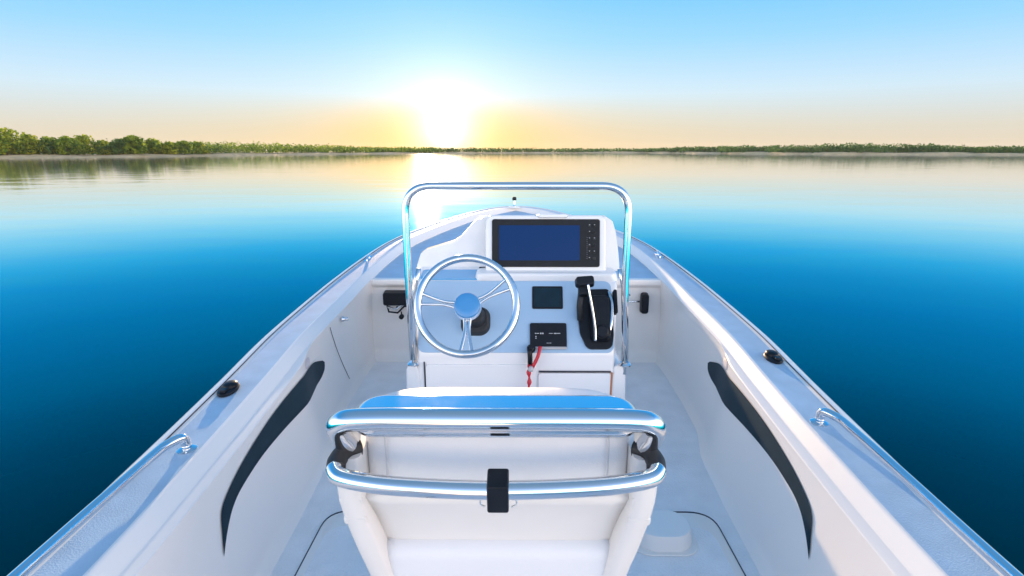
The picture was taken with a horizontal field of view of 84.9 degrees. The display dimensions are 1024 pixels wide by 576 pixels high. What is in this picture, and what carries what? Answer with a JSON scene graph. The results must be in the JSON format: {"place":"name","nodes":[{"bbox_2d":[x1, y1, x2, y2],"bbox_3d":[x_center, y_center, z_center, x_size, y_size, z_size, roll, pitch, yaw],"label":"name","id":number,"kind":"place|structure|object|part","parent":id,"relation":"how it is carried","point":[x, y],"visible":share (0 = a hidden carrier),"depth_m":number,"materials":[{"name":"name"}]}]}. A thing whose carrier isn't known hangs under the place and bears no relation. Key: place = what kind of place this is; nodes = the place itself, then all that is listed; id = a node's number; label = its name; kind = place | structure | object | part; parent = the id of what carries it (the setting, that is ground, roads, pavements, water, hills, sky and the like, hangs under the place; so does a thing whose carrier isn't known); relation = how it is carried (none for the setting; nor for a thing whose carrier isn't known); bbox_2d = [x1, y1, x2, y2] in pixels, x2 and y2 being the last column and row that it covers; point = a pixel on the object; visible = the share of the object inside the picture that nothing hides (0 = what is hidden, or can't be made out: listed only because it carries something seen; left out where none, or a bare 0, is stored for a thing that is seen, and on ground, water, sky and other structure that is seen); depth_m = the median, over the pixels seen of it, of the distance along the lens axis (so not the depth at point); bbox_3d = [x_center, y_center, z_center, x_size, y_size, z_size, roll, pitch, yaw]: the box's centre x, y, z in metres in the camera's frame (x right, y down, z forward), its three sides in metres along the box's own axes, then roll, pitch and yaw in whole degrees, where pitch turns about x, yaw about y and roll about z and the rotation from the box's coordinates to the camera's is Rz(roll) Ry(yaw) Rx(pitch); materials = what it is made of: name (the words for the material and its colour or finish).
{"place":"outdoors","nodes":[
{"label":"outdoors","id":0,"kind":"place"},
{"bbox_2d":[0,153,1023,575],"bbox_3d":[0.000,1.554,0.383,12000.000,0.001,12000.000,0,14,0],"label":"water","id":1,"kind":"structure","parent":0,"point":[146,303],"depth_m":7.53,"materials":[{"name":"blue liquid"}]},
{"bbox_2d":[7,182,1023,575],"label":"motor boat","id":2,"kind":"object","parent":1,"relation":"on","point":[383,410],"visible":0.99,"depth_m":1.83,"materials":[{"name":"white plastic"}]},
{"bbox_3d":[0.025,0.504,2.323,0.774,0.410,0.030,0,14,0],"label":"console door","id":3,"kind":"part","parent":2,"relation":"part of","materials":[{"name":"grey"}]},
{"bbox_2d":[526,346,541,387],"bbox_3d":[0.088,0.381,2.264,0.070,0.298,0.038,-11,18,-37],"label":"lanyard","id":4,"kind":"object","parent":2,"relation":"hanging from","point":[531,369],"visible":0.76,"depth_m":2.23,"materials":[{"name":"red fabric"}]},
{"bbox_2d":[0,150,1023,157],"bbox_3d":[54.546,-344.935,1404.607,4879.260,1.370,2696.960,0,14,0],"label":"shore ground","id":5,"kind":"structure","parent":0,"point":[331,152],"depth_m":188.92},
{"bbox_2d":[0,127,29,154],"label":"broadleaf tree","id":6,"kind":"object","parent":5,"relation":"on","point":[7,139],"visible":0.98,"depth_m":117.50,"materials":[{"name":"green plant"}]},
{"bbox_2d":[18,134,42,154],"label":"broadleaf tree","id":7,"kind":"object","parent":5,"relation":"on","point":[32,139],"visible":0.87,"depth_m":121.28,"materials":[{"name":"green plant"}]},
{"bbox_2d":[35,136,55,153],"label":"broadleaf tree","id":8,"kind":"object","parent":5,"relation":"on","point":[44,139],"visible":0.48,"depth_m":123.46,"materials":[{"name":"green plant"}]},
{"bbox_2d":[45,143,56,154],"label":"broadleaf tree","id":9,"kind":"object","parent":5,"relation":"on","point":[49,146],"visible":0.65,"depth_m":123.32,"materials":[{"name":"green plant"}]},
{"bbox_2d":[54,135,82,154],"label":"broadleaf tree","id":10,"kind":"object","parent":5,"relation":"on","point":[61,142],"visible":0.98,"depth_m":123.04,"materials":[{"name":"green plant"}]},
{"bbox_2d":[73,143,87,154],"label":"broadleaf tree","id":11,"kind":"object","parent":5,"relation":"on","point":[82,151],"visible":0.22,"depth_m":127.33,"materials":[{"name":"green plant"}]},
{"bbox_2d":[73,134,95,154],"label":"broadleaf tree","id":12,"kind":"object","parent":5,"relation":"on","point":[81,138],"visible":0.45,"depth_m":128.54,"materials":[{"name":"green plant"}]},
{"bbox_2d":[92,139,110,154],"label":"broadleaf tree","id":13,"kind":"object","parent":5,"relation":"on","point":[102,143],"visible":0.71,"depth_m":132.28,"materials":[{"name":"green plant"}]},
{"bbox_2d":[0,135,233,154],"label":"shore scrub","id":14,"kind":"object","parent":5,"relation":"on","point":[97,147],"visible":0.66,"depth_m":130.29,"materials":[{"name":"green plant"}]},
{"bbox_2d":[108,138,126,154],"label":"broadleaf tree","id":15,"kind":"object","parent":5,"relation":"on","point":[115,143],"visible":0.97,"depth_m":130.83,"materials":[{"name":"green plant"}]},
{"bbox_2d":[117,135,147,153],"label":"broadleaf tree","id":16,"kind":"object","parent":5,"relation":"on","point":[134,143],"visible":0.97,"depth_m":133.09,"materials":[{"name":"green plant"}]},
{"bbox_2d":[146,145,157,153],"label":"broadleaf tree","id":17,"kind":"object","parent":5,"relation":"on","point":[150,150],"visible":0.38,"depth_m":142.89,"materials":[{"name":"green plant"}]},
{"bbox_2d":[143,138,162,152],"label":"broadleaf tree","id":18,"kind":"object","parent":5,"relation":"on","point":[156,144],"visible":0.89,"depth_m":142.14,"materials":[{"name":"green plant"}]},
{"bbox_2d":[159,141,178,153],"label":"broadleaf tree","id":19,"kind":"object","parent":5,"relation":"on","point":[166,145],"visible":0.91,"depth_m":143.56,"materials":[{"name":"green plant"}]},
{"bbox_2d":[174,140,192,154],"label":"broadleaf tree","id":20,"kind":"object","parent":5,"relation":"on","point":[183,144],"visible":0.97,"depth_m":145.96,"materials":[{"name":"green plant"}]},
{"bbox_2d":[192,141,206,153],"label":"broadleaf tree","id":21,"kind":"object","parent":5,"relation":"on","point":[200,146],"visible":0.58,"depth_m":155.83,"materials":[{"name":"green plant"}]},
{"bbox_2d":[183,140,441,153],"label":"distant wood","id":22,"kind":"object","parent":5,"relation":"on","point":[254,148],"visible":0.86,"depth_m":201.12,"materials":[{"name":"green plant"}]},
{"bbox_2d":[420,146,639,152],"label":"distant wood","id":23,"kind":"object","parent":5,"relation":"on","point":[469,149],"visible":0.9,"depth_m":292.24,"materials":[{"name":"green plant"}]},
{"bbox_2d":[633,142,1023,152],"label":"distant wood","id":24,"kind":"object","parent":5,"relation":"on","point":[890,148],"visible":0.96,"depth_m":199.44,"materials":[{"name":"green plant"}]},
{"bbox_2d":[0,0,1023,149],"label":"sky","id":25,"kind":"structure","parent":0,"point":[544,74],"materials":[{"name":"blue"}]}
]}

